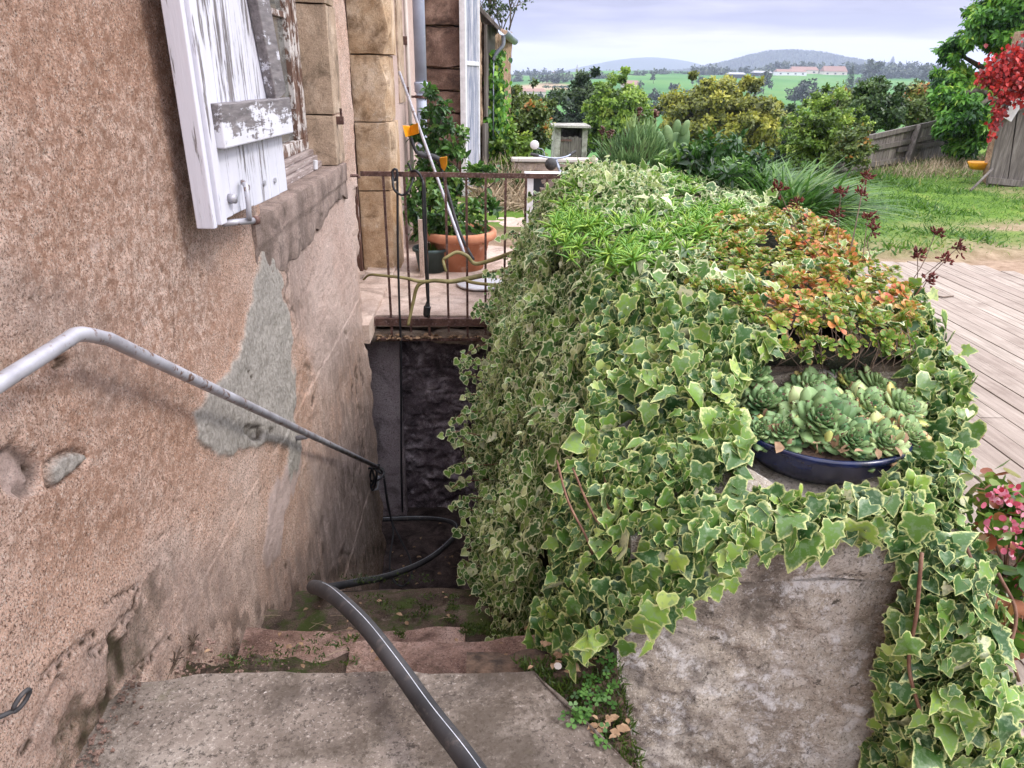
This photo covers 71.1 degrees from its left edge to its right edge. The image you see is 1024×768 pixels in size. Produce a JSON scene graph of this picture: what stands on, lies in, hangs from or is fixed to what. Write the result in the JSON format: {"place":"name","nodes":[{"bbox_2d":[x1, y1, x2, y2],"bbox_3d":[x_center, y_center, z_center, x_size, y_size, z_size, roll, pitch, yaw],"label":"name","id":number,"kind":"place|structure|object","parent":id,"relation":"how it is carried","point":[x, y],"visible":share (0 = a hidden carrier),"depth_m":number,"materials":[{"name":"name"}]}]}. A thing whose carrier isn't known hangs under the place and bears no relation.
{"place":"outdoors","nodes":[
{"label":"outdoors","id":0,"kind":"place"},
{"bbox_2d":[359,253,510,326],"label":"terrace","id":1,"kind":"structure","parent":0,"point":[457,299],"depth_m":5.96,"materials":[{"name":"stone"}]},
{"bbox_2d":[418,219,424,277],"bbox_3d":[-0.805,-1.200,6.370,0.040,0.520,0.030,0,23,-2],"label":"wooden stake","id":2,"kind":"object","parent":1,"relation":"on","point":[421,250],"visible":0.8,"depth_m":6.36,"materials":[{"name":"wood"}]},
{"bbox_2d":[412,243,445,273],"bbox_3d":[-0.748,-1.202,6.649,0.350,0.304,0.350,0,23,-2],"label":"green pot","id":3,"kind":"object","parent":1,"relation":"on","point":[435,257],"visible":0.57,"depth_m":6.56,"materials":[{"name":"plastic"}]},
{"bbox_2d":[401,80,503,242],"bbox_3d":[-0.722,-2.256,7.481,1.160,1.690,0.771,-9,25,-22],"label":"tall shrub","id":4,"kind":"object","parent":3,"relation":"in","point":[442,126],"visible":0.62,"depth_m":7.37,"materials":[{"name":"green plant"}]},
{"bbox_2d":[427,223,496,271],"bbox_3d":[-0.497,-1.288,6.785,0.700,0.360,0.700,0,23,-2],"label":"terracotta pot","id":5,"kind":"object","parent":1,"relation":"on","point":[456,262],"visible":0.52,"depth_m":6.57,"materials":[{"name":"ceramic"}]},
{"bbox_2d":[408,185,503,243],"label":"potted shrub","id":6,"kind":"object","parent":5,"relation":"in","point":[436,223],"visible":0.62,"depth_m":6.54,"materials":[{"name":"green plant"}]},
{"bbox_2d":[456,278,501,290],"bbox_3d":[-0.276,-0.879,6.261,0.420,0.022,0.418,0,23,-2],"label":"white tray","id":7,"kind":"object","parent":1,"relation":"on","point":[472,287],"visible":0.34,"depth_m":6.16,"materials":[{"name":"plastic"}]},
{"bbox_2d":[404,202,523,253],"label":"paving","id":8,"kind":"structure","parent":0,"point":[512,222],"depth_m":8.72,"materials":[{"name":"stone"}]},
{"bbox_2d":[408,54,1023,274],"bbox_3d":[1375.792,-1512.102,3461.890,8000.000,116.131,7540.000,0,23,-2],"label":"ground","id":9,"kind":"structure","parent":0,"point":[998,258],"depth_m":10.72,"materials":[{"name":"plant"}]},
{"bbox_2d":[0,0,417,767],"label":"house","id":10,"kind":"structure","parent":9,"relation":"on","point":[168,192],"depth_m":1.92,"materials":[{"name":"paint"}]},
{"bbox_2d":[0,687,31,718],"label":"iron ring","id":11,"kind":"object","parent":10,"relation":"attached to","point":[15,709],"visible":1,"depth_m":1.23,"materials":[{"name":"black metal"}]},
{"bbox_2d":[0,326,383,490],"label":"handrail","id":12,"kind":"object","parent":10,"relation":"attached to","point":[16,372],"visible":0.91,"depth_m":1.55,"materials":[{"name":"metal"}]},
{"bbox_2d":[368,464,384,490],"bbox_3d":[-0.969,0.647,5.077,0.128,0.219,0.159,0,23,-2],"label":"cable bundle","id":13,"kind":"object","parent":12,"relation":"attached to","point":[375,480],"visible":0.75,"depth_m":5.04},
{"bbox_2d":[380,470,412,586],"bbox_3d":[-0.870,0.976,5.266,0.182,0.759,0.680,-7,25,-18],"label":"cable","id":14,"kind":"object","parent":12,"relation":"hanging from","point":[393,529],"visible":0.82,"depth_m":5.34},
{"bbox_2d":[269,0,293,143],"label":"window pane","id":15,"kind":"structure","parent":10,"relation":"in","point":[275,4],"depth_m":3.58,"materials":[{"name":"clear glass"}]},
{"bbox_2d":[283,0,308,158],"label":"window frame","id":16,"kind":"structure","parent":10,"relation":"in","point":[290,148],"depth_m":3.78,"materials":[{"name":"paint"}]},
{"bbox_2d":[394,0,405,102],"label":"door frame","id":17,"kind":"structure","parent":10,"relation":"in","point":[397,3],"depth_m":6.88,"materials":[{"name":"wood"}]},
{"bbox_2d":[403,0,413,231],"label":"thin pipe","id":18,"kind":"object","parent":10,"relation":"attached to","point":[405,8],"visible":0.47,"depth_m":7.30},
{"bbox_2d":[411,0,427,199],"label":"downpipe","id":19,"kind":"object","parent":10,"relation":"attached to","point":[418,6],"visible":0.48,"depth_m":7.47,"materials":[{"name":"plastic"}]},
{"bbox_2d":[398,71,465,252],"bbox_3d":[-0.688,-1.901,5.985,0.026,1.302,1.602,-9,25,-22],"label":"white pole","id":20,"kind":"object","parent":10,"relation":"attached to","point":[432,165],"visible":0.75,"depth_m":5.96,"materials":[{"name":"metal"}]},
{"bbox_2d":[403,123,474,259],"bbox_3d":[-0.593,-1.625,6.082,0.612,1.105,0.155,6,24,13],"label":"garden tool","id":21,"kind":"object","parent":20,"relation":"attached to","point":[411,130],"visible":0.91,"depth_m":6.00,"materials":[{"name":"black metal"}]},
{"bbox_2d":[75,507,632,767],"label":"stone stairs","id":22,"kind":"structure","parent":9,"relation":"on","point":[335,713],"depth_m":1.63,"materials":[{"name":"stone"}]},
{"bbox_2d":[72,638,314,767],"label":"mortar crumbs","id":23,"kind":"object","parent":22,"relation":"on","point":[91,740],"visible":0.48,"depth_m":1.66,"materials":[{"name":"stone"}]},
{"bbox_2d":[166,633,238,679],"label":"dry tufts","id":24,"kind":"object","parent":22,"relation":"on","point":[191,645],"visible":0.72,"depth_m":1.92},
{"bbox_2d":[217,571,532,667],"bbox_3d":[-0.421,0.816,2.619,0.975,0.631,1.177,0,23,-2],"label":"moss","id":25,"kind":"object","parent":22,"relation":"on","point":[466,630],"visible":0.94,"depth_m":2.39,"materials":[{"name":"plant"}]},
{"bbox_2d":[306,516,486,767],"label":"water pipe","id":26,"kind":"object","parent":22,"relation":"on","point":[452,740],"visible":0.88,"depth_m":1.63,"materials":[{"name":"metal"}]},
{"bbox_2d":[204,332,630,737],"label":"leaf litter","id":27,"kind":"object","parent":22,"relation":"on","point":[622,727],"visible":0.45,"depth_m":1.78,"materials":[{"name":"plant"}]},
{"bbox_2d":[466,645,637,767],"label":"earth","id":28,"kind":"structure","parent":22,"relation":"on","point":[486,662],"depth_m":1.77,"materials":[{"name":"soil"}]},
{"bbox_2d":[510,651,647,767],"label":"moss","id":29,"kind":"object","parent":28,"relation":"on","point":[524,664],"visible":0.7,"depth_m":1.68,"materials":[{"name":"plant"}]},
{"bbox_2d":[558,650,621,749],"bbox_3d":[0.185,0.713,1.654,0.127,0.037,0.289,7,24,13],"label":"clover","id":30,"kind":"object","parent":28,"relation":"on","point":[601,696],"visible":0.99,"depth_m":1.64,"materials":[{"name":"green plant"}]},
{"bbox_2d":[364,326,491,515],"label":"cellar wall","id":31,"kind":"structure","parent":9,"relation":"on","point":[434,387],"depth_m":6.08,"materials":[{"name":"stone"}]},
{"bbox_2d":[360,171,565,340],"bbox_3d":[-0.267,-0.907,5.250,1.595,1.244,0.058,0,23,-2],"label":"railing","id":32,"kind":"object","parent":31,"relation":"on","point":[467,321],"visible":0.61,"depth_m":5.19,"materials":[{"name":"metal"}]},
{"bbox_2d":[391,163,413,512],"bbox_3d":[-0.824,-0.198,5.530,0.228,2.899,0.133,3,24,6],"label":"cable","id":33,"kind":"object","parent":32,"relation":"hanging from","point":[396,179],"visible":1,"depth_m":5.27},
{"bbox_2d":[409,169,430,316],"bbox_3d":[-0.669,-0.999,5.175,0.157,1.062,0.058,13,26,25],"label":"power cord","id":34,"kind":"object","parent":32,"relation":"attached to","point":[427,310],"visible":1,"depth_m":5.13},
{"bbox_2d":[363,251,511,325],"bbox_3d":[-0.543,-0.720,5.273,1.196,0.593,0.222,6,24,12],"label":"branch","id":35,"kind":"object","parent":32,"relation":"attached to","point":[467,279],"visible":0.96,"depth_m":5.24,"materials":[{"name":"brown wood"}]},
{"bbox_2d":[424,0,517,195],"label":"barn","id":36,"kind":"structure","parent":9,"relation":"on","point":[464,38],"depth_m":10.25,"materials":[{"name":"stone"}]},
{"bbox_2d":[459,0,479,195],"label":"door","id":37,"kind":"structure","parent":36,"relation":"in","point":[469,10],"depth_m":10.43,"materials":[{"name":"paint"}]},
{"bbox_2d":[483,49,518,163],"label":"wall creeper","id":38,"kind":"object","parent":36,"relation":"attached to","point":[498,100],"depth_m":11.83,"materials":[{"name":"green plant"}]},
{"bbox_2d":[456,152,540,212],"bbox_3d":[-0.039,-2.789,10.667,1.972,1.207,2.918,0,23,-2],"label":"dry grass","id":39,"kind":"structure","parent":9,"relation":"on","point":[515,199],"depth_m":10.01,"materials":[{"name":"plant"}]},
{"bbox_2d":[480,0,532,30],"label":"plum tree","id":40,"kind":"object","parent":9,"relation":"on","point":[490,5],"visible":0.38,"depth_m":14.87,"materials":[{"name":"green plant"}]},
{"bbox_2d":[488,119,533,167],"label":"green shrub","id":41,"kind":"object","parent":9,"relation":"on","point":[526,149],"visible":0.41,"depth_m":12.03,"materials":[{"name":"green plant"}]},
{"bbox_2d":[509,85,523,134],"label":"wild shrub","id":42,"kind":"object","parent":9,"relation":"on","point":[517,103],"visible":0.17,"depth_m":14.43,"materials":[{"name":"green plant"}]},
{"bbox_2d":[515,77,557,155],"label":"hazel bush","id":43,"kind":"object","parent":9,"relation":"on","point":[535,113],"visible":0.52,"depth_m":15.76,"materials":[{"name":"green plant"}]},
{"bbox_2d":[524,171,559,222],"bbox_3d":[0.553,-2.052,8.143,0.840,0.674,0.190,0,23,-2],"label":"table","id":44,"kind":"object","parent":9,"relation":"on","point":[534,185],"visible":0.02,"depth_m":8.01,"materials":[{"name":"plastic"}]},
{"bbox_2d":[511,67,578,82],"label":"tree belt","id":45,"kind":"object","parent":9,"relation":"on","point":[555,77],"visible":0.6,"depth_m":818.68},
{"bbox_2d":[511,157,597,172],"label":"wall","id":46,"kind":"structure","parent":9,"relation":"on","point":[527,162],"depth_m":11.57,"materials":[{"name":"stone"}]},
{"bbox_2d":[524,140,591,193],"bbox_3d":[1.159,-2.824,10.275,2.033,1.290,0.530,0,23,-2],"label":"motorcycle","id":47,"kind":"object","parent":9,"relation":"on","point":[551,163],"visible":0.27,"depth_m":9.89,"materials":[{"name":"white metal"}]},
{"bbox_2d":[550,123,590,157],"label":"privy","id":48,"kind":"structure","parent":9,"relation":"on","point":[567,138],"depth_m":19.16,"materials":[{"name":"concrete"}]},
{"bbox_2d":[547,66,605,156],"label":"dark tree","id":49,"kind":"object","parent":9,"relation":"on","point":[582,88],"visible":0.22,"depth_m":42.32,"materials":[{"name":"green plant"}]},
{"bbox_2d":[580,66,656,151],"bbox_3d":[4.150,-9.588,28.594,2.907,5.701,2.930,12,26,23],"label":"lime tree","id":50,"kind":"object","parent":9,"relation":"on","point":[609,107],"visible":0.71,"depth_m":27.63,"materials":[{"name":"green plant"}]},
{"bbox_2d":[560,63,778,80],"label":"tree belt","id":51,"kind":"object","parent":9,"relation":"on","point":[708,70],"visible":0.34,"depth_m":856.13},
{"bbox_2d":[650,70,792,159],"bbox_3d":[10.973,-13.237,38.292,7.833,6.452,7.011,0,23,-2],"label":"oak tree","id":52,"kind":"object","parent":9,"relation":"on","point":[722,103],"visible":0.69,"depth_m":36.24,"materials":[{"name":"green plant"}]},
{"bbox_2d":[538,165,934,392],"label":"parapet wall","id":53,"kind":"structure","parent":9,"relation":"on","point":[781,373],"depth_m":2.16,"materials":[{"name":"stone"}]},
{"bbox_2d":[437,155,782,640],"bbox_3d":[0.205,0.072,3.773,1.179,2.278,3.966,0,23,-2],"label":"ivy","id":54,"kind":"object","parent":53,"relation":"attached to","point":[531,400],"visible":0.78,"depth_m":2.97,"materials":[{"name":"plant"}]},
{"bbox_2d":[592,113,676,168],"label":"ornamental grass","id":55,"kind":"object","parent":53,"relation":"on","point":[634,139],"depth_m":5.01,"materials":[{"name":"green plant"}]},
{"bbox_2d":[535,166,759,278],"bbox_3d":[0.727,-0.762,3.953,1.065,0.731,3.389,3,24,5],"label":"ice plant","id":56,"kind":"object","parent":53,"relation":"on","point":[627,251],"visible":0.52,"depth_m":2.92,"materials":[{"name":"green plant"}]},
{"bbox_2d":[656,119,689,156],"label":"cactus","id":57,"kind":"object","parent":53,"relation":"on","point":[678,133],"visible":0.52,"depth_m":5.06,"materials":[{"name":"green plant"}]},
{"bbox_2d":[651,140,754,194],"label":"leafy perennial","id":58,"kind":"object","parent":53,"relation":"on","point":[697,160],"visible":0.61,"depth_m":4.56,"materials":[{"name":"green plant"}]},
{"bbox_2d":[678,124,775,188],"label":"leafy perennial","id":59,"kind":"object","parent":53,"relation":"on","point":[734,147],"visible":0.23,"depth_m":5.00,"materials":[{"name":"green plant"}]},
{"bbox_2d":[645,153,821,196],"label":"grass clump","id":60,"kind":"object","parent":53,"relation":"on","point":[769,165],"visible":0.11,"depth_m":5.11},
{"bbox_2d":[553,157,925,362],"bbox_3d":[0.975,-0.880,3.727,1.313,0.463,3.826,0,23,-2],"label":"ivy","id":61,"kind":"object","parent":53,"relation":"on","point":[712,191],"visible":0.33,"depth_m":3.02,"materials":[{"name":"plant"}]},
{"bbox_2d":[659,202,937,374],"bbox_3d":[0.961,-0.430,2.663,0.876,0.261,1.516,0,23,-2],"label":"stonecrop","id":62,"kind":"object","parent":53,"relation":"on","point":[810,313],"depth_m":2.30,"materials":[{"name":"plant"}]},
{"bbox_2d":[771,178,819,255],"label":"dried flower stalk","id":63,"kind":"object","parent":62,"relation":"on","point":[779,188],"visible":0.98,"depth_m":2.47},
{"bbox_2d":[820,206,845,240],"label":"dried flower stalk","id":64,"kind":"object","parent":62,"relation":"on","point":[832,213],"visible":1,"depth_m":2.81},
{"bbox_2d":[715,154,924,244],"bbox_3d":[1.816,-1.322,4.860,1.692,0.555,1.867,0,23,-2],"label":"grass clump","id":65,"kind":"object","parent":53,"relation":"on","point":[817,202],"visible":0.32,"depth_m":4.64,"materials":[{"name":"plant"}]},
{"bbox_2d":[910,245,927,277],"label":"dried flower stalk","id":66,"kind":"object","parent":53,"relation":"on","point":[916,254],"visible":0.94,"depth_m":2.53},
{"bbox_2d":[858,277,1023,767],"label":"ivy","id":67,"kind":"object","parent":53,"relation":"attached to","point":[948,693],"visible":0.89,"depth_m":1.67,"materials":[{"name":"green plant"}]},
{"bbox_2d":[510,49,975,73],"bbox_3d":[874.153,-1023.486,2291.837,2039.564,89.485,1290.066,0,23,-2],"label":"hill wood","id":68,"kind":"object","parent":9,"relation":"on","point":[779,55],"visible":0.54,"depth_m":2181.99,"materials":[{"name":"plant"}]},
{"bbox_2d":[747,103,816,164],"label":"dark tree","id":69,"kind":"object","parent":9,"relation":"on","point":[790,107],"visible":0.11,"depth_m":46.96,"materials":[{"name":"green plant"}]},
{"bbox_2d":[610,394,958,767],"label":"stone pillar","id":70,"kind":"structure","parent":9,"relation":"on","point":[764,667],"depth_m":1.80,"materials":[{"name":"stone"}]},
{"bbox_2d":[522,272,937,683],"bbox_3d":[0.471,0.242,1.975,0.898,0.929,1.014,0,23,-2],"label":"ivy","id":71,"kind":"object","parent":70,"relation":"on","point":[689,437],"visible":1,"depth_m":1.69,"materials":[{"name":"green plant"}]},
{"bbox_2d":[739,371,913,484],"bbox_3d":[0.830,0.114,1.956,0.476,0.184,0.476,0,23,-2],"label":"blue bowl","id":72,"kind":"object","parent":70,"relation":"on","point":[810,464],"visible":0.27,"depth_m":1.78,"materials":[{"name":"ceramic"}]},
{"bbox_2d":[750,365,773,387],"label":"houseleek","id":73,"kind":"object","parent":72,"relation":"in","point":[766,371],"visible":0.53,"depth_m":2.01,"materials":[{"name":"green plant"}]},
{"bbox_2d":[735,374,790,416],"bbox_3d":[0.691,0.053,1.968,0.179,0.112,0.168,0,23,-2],"label":"houseleek","id":74,"kind":"object","parent":72,"relation":"in","point":[763,396],"visible":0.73,"depth_m":1.96,"materials":[{"name":"green plant"}]},
{"bbox_2d":[750,414,775,452],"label":"houseleek","id":75,"kind":"object","parent":72,"relation":"in","point":[758,427],"visible":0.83,"depth_m":1.84,"materials":[{"name":"green plant"}]},
{"bbox_2d":[762,408,806,453],"bbox_3d":[0.694,0.120,1.835,0.116,0.086,0.120,0,23,-2],"label":"houseleek","id":76,"kind":"object","parent":72,"relation":"in","point":[780,435],"visible":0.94,"depth_m":1.82,"materials":[{"name":"green plant"}]},
{"bbox_2d":[782,365,838,388],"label":"houseleek","id":77,"kind":"object","parent":72,"relation":"in","point":[810,376],"visible":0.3,"depth_m":2.05,"materials":[{"name":"green plant"}]},
{"bbox_2d":[777,382,856,457],"bbox_3d":[0.793,0.097,1.840,0.216,0.160,0.219,0,23,-2],"label":"houseleek","id":78,"kind":"object","parent":72,"relation":"in","point":[817,409],"visible":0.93,"depth_m":1.82,"materials":[{"name":"green plant"}]},
{"bbox_2d":[817,367,865,390],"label":"houseleek","id":79,"kind":"object","parent":72,"relation":"in","point":[849,374],"visible":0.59,"depth_m":2.10,"materials":[{"name":"green plant"}]},
{"bbox_2d":[832,387,865,415],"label":"houseleek","id":80,"kind":"object","parent":72,"relation":"in","point":[839,392],"visible":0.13,"depth_m":1.91,"materials":[{"name":"green plant"}]},
{"bbox_2d":[821,416,882,472],"bbox_3d":[0.850,0.145,1.793,0.160,0.108,0.133,0,23,-2],"label":"houseleek","id":81,"kind":"object","parent":72,"relation":"in","point":[857,434],"visible":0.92,"depth_m":1.78,"materials":[{"name":"green plant"}]},
{"bbox_2d":[844,379,896,417],"bbox_3d":[0.964,0.073,1.935,0.160,0.115,0.158,17,28,33],"label":"houseleek","id":82,"kind":"object","parent":72,"relation":"in","point":[869,398],"visible":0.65,"depth_m":1.93,"materials":[{"name":"green plant"}]},
{"bbox_2d":[856,364,897,391],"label":"houseleek","id":83,"kind":"object","parent":72,"relation":"in","point":[874,379],"visible":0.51,"depth_m":2.08,"materials":[{"name":"green plant"}]},
{"bbox_2d":[865,410,911,468],"bbox_3d":[0.926,0.139,1.810,0.148,0.118,0.137,0,23,-2],"label":"houseleek","id":84,"kind":"object","parent":72,"relation":"in","point":[881,423],"visible":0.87,"depth_m":1.79,"materials":[{"name":"green plant"}]},
{"bbox_2d":[880,381,930,430],"bbox_3d":[1.074,0.069,1.965,0.139,0.117,0.176,22,31,40],"label":"houseleek","id":85,"kind":"object","parent":72,"relation":"in","point":[904,402],"visible":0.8,"depth_m":1.95,"materials":[{"name":"green plant"}]},
{"bbox_2d":[893,410,931,455],"bbox_3d":[1.028,0.130,1.849,0.098,0.089,0.125,19,30,36],"label":"houseleek","id":86,"kind":"object","parent":72,"relation":"in","point":[911,423],"visible":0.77,"depth_m":1.84,"materials":[{"name":"green plant"}]},
{"bbox_2d":[773,69,806,75],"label":"farm building","id":87,"kind":"structure","parent":9,"relation":"on","point":[796,72],"depth_m":822.14,"materials":[{"name":"paint"}]},
{"bbox_2d":[787,78,821,102],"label":"tree","id":88,"kind":"object","parent":9,"relation":"on","point":[804,90],"visible":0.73,"depth_m":381.90,"materials":[{"name":"green plant"}]},
{"bbox_2d":[775,82,875,170],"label":"thicket","id":89,"kind":"object","parent":9,"relation":"on","point":[811,136],"visible":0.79,"depth_m":13.72,"materials":[{"name":"green plant"}]},
{"bbox_2d":[819,66,847,74],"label":"farm building","id":90,"kind":"structure","parent":9,"relation":"on","point":[833,70],"depth_m":848.95,"materials":[{"name":"tile"}]},
{"bbox_2d":[826,80,862,121],"bbox_3d":[9.835,-7.623,21.000,1.418,2.388,1.407,-12,26,-27],"label":"holly tree","id":91,"kind":"object","parent":9,"relation":"on","point":[845,103],"visible":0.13,"depth_m":20.60,"materials":[{"name":"green plant"}]},
{"bbox_2d":[825,121,878,177],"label":"thicket","id":92,"kind":"object","parent":9,"relation":"on","point":[851,148],"visible":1,"depth_m":13.03,"materials":[{"name":"green plant"}]},
{"bbox_2d":[764,60,942,78],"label":"tree belt","id":93,"kind":"object","parent":9,"relation":"on","point":[894,70],"visible":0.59,"depth_m":878.66,"materials":[{"name":"plant"}]},
{"bbox_2d":[861,58,885,77],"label":"tree","id":94,"kind":"object","parent":9,"relation":"on","point":[875,68],"visible":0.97,"depth_m":650.35,"materials":[{"name":"green plant"}]},
{"bbox_2d":[845,75,909,133],"bbox_3d":[9.659,-7.068,19.039,1.542,2.146,1.560,0,23,-2],"label":"holly tree","id":95,"kind":"object","parent":9,"relation":"on","point":[883,109],"visible":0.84,"depth_m":18.62,"materials":[{"name":"green plant"}]},
{"bbox_2d":[833,120,952,175],"bbox_3d":[8.771,-5.164,15.690,7.253,1.294,0.180,-20,31,-39],"label":"plank fence","id":96,"kind":"object","parent":9,"relation":"on","point":[911,142],"visible":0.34,"depth_m":15.34,"materials":[{"name":"grey wood"}]},
{"bbox_2d":[882,78,936,130],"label":"hazel bush","id":97,"kind":"object","parent":9,"relation":"on","point":[917,109],"visible":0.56,"depth_m":21.38,"materials":[{"name":"green plant"}]},
{"bbox_2d":[917,63,932,85],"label":"tree","id":98,"kind":"object","parent":9,"relation":"on","point":[926,69],"visible":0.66,"depth_m":636.57,"materials":[{"name":"green plant"}]},
{"bbox_2d":[848,261,1023,721],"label":"wooden deck","id":99,"kind":"structure","parent":9,"relation":"on","point":[983,307],"depth_m":5.04,"materials":[{"name":"brown wood"}]},
{"bbox_2d":[987,542,1023,660],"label":"flower pot","id":100,"kind":"object","parent":99,"relation":"on","point":[1020,606],"visible":0.09,"depth_m":2.19,"materials":[{"name":"ceramic"}]},
{"bbox_2d":[959,459,1023,657],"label":"begonia","id":101,"kind":"object","parent":100,"relation":"in","point":[1002,521],"visible":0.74,"depth_m":2.14,"materials":[{"name":"pink plant"}]},
{"bbox_2d":[925,0,1023,161],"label":"ash tree","id":102,"kind":"object","parent":9,"relation":"on","point":[960,106],"visible":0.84,"depth_m":14.97,"materials":[{"name":"green plant"}]},
{"bbox_2d":[982,31,1023,186],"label":"shed","id":103,"kind":"structure","parent":9,"relation":"on","point":[1004,158],"depth_m":12.28,"materials":[{"name":"wood"}]},
{"bbox_2d":[973,34,1023,142],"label":"red creeper","id":104,"kind":"object","parent":103,"relation":"attached to","point":[1007,77],"visible":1,"depth_m":11.35,"materials":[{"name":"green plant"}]},
{"bbox_2d":[480,0,992,73],"label":"sky","id":105,"kind":"structure","parent":0,"point":[552,35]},
{"bbox_2d":[756,151,1023,255],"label":"lawn grass","id":106,"kind":"structure","parent":0,"point":[892,182],"depth_m":10.42,"materials":[{"name":"plant"}]},
{"bbox_2d":[851,151,984,181],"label":"dry grass","id":107,"kind":"structure","parent":0,"point":[940,167],"depth_m":14.20,"materials":[{"name":"plant"}]},
{"bbox_2d":[968,161,987,169],"bbox_3d":[8.463,-3.957,12.985,0.400,0.130,0.400,0,23,-2],"label":"yellow basin","id":108,"kind":"object","parent":107,"relation":"on","point":[977,165],"visible":0.84,"depth_m":12.89,"materials":[{"name":"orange plastic"}]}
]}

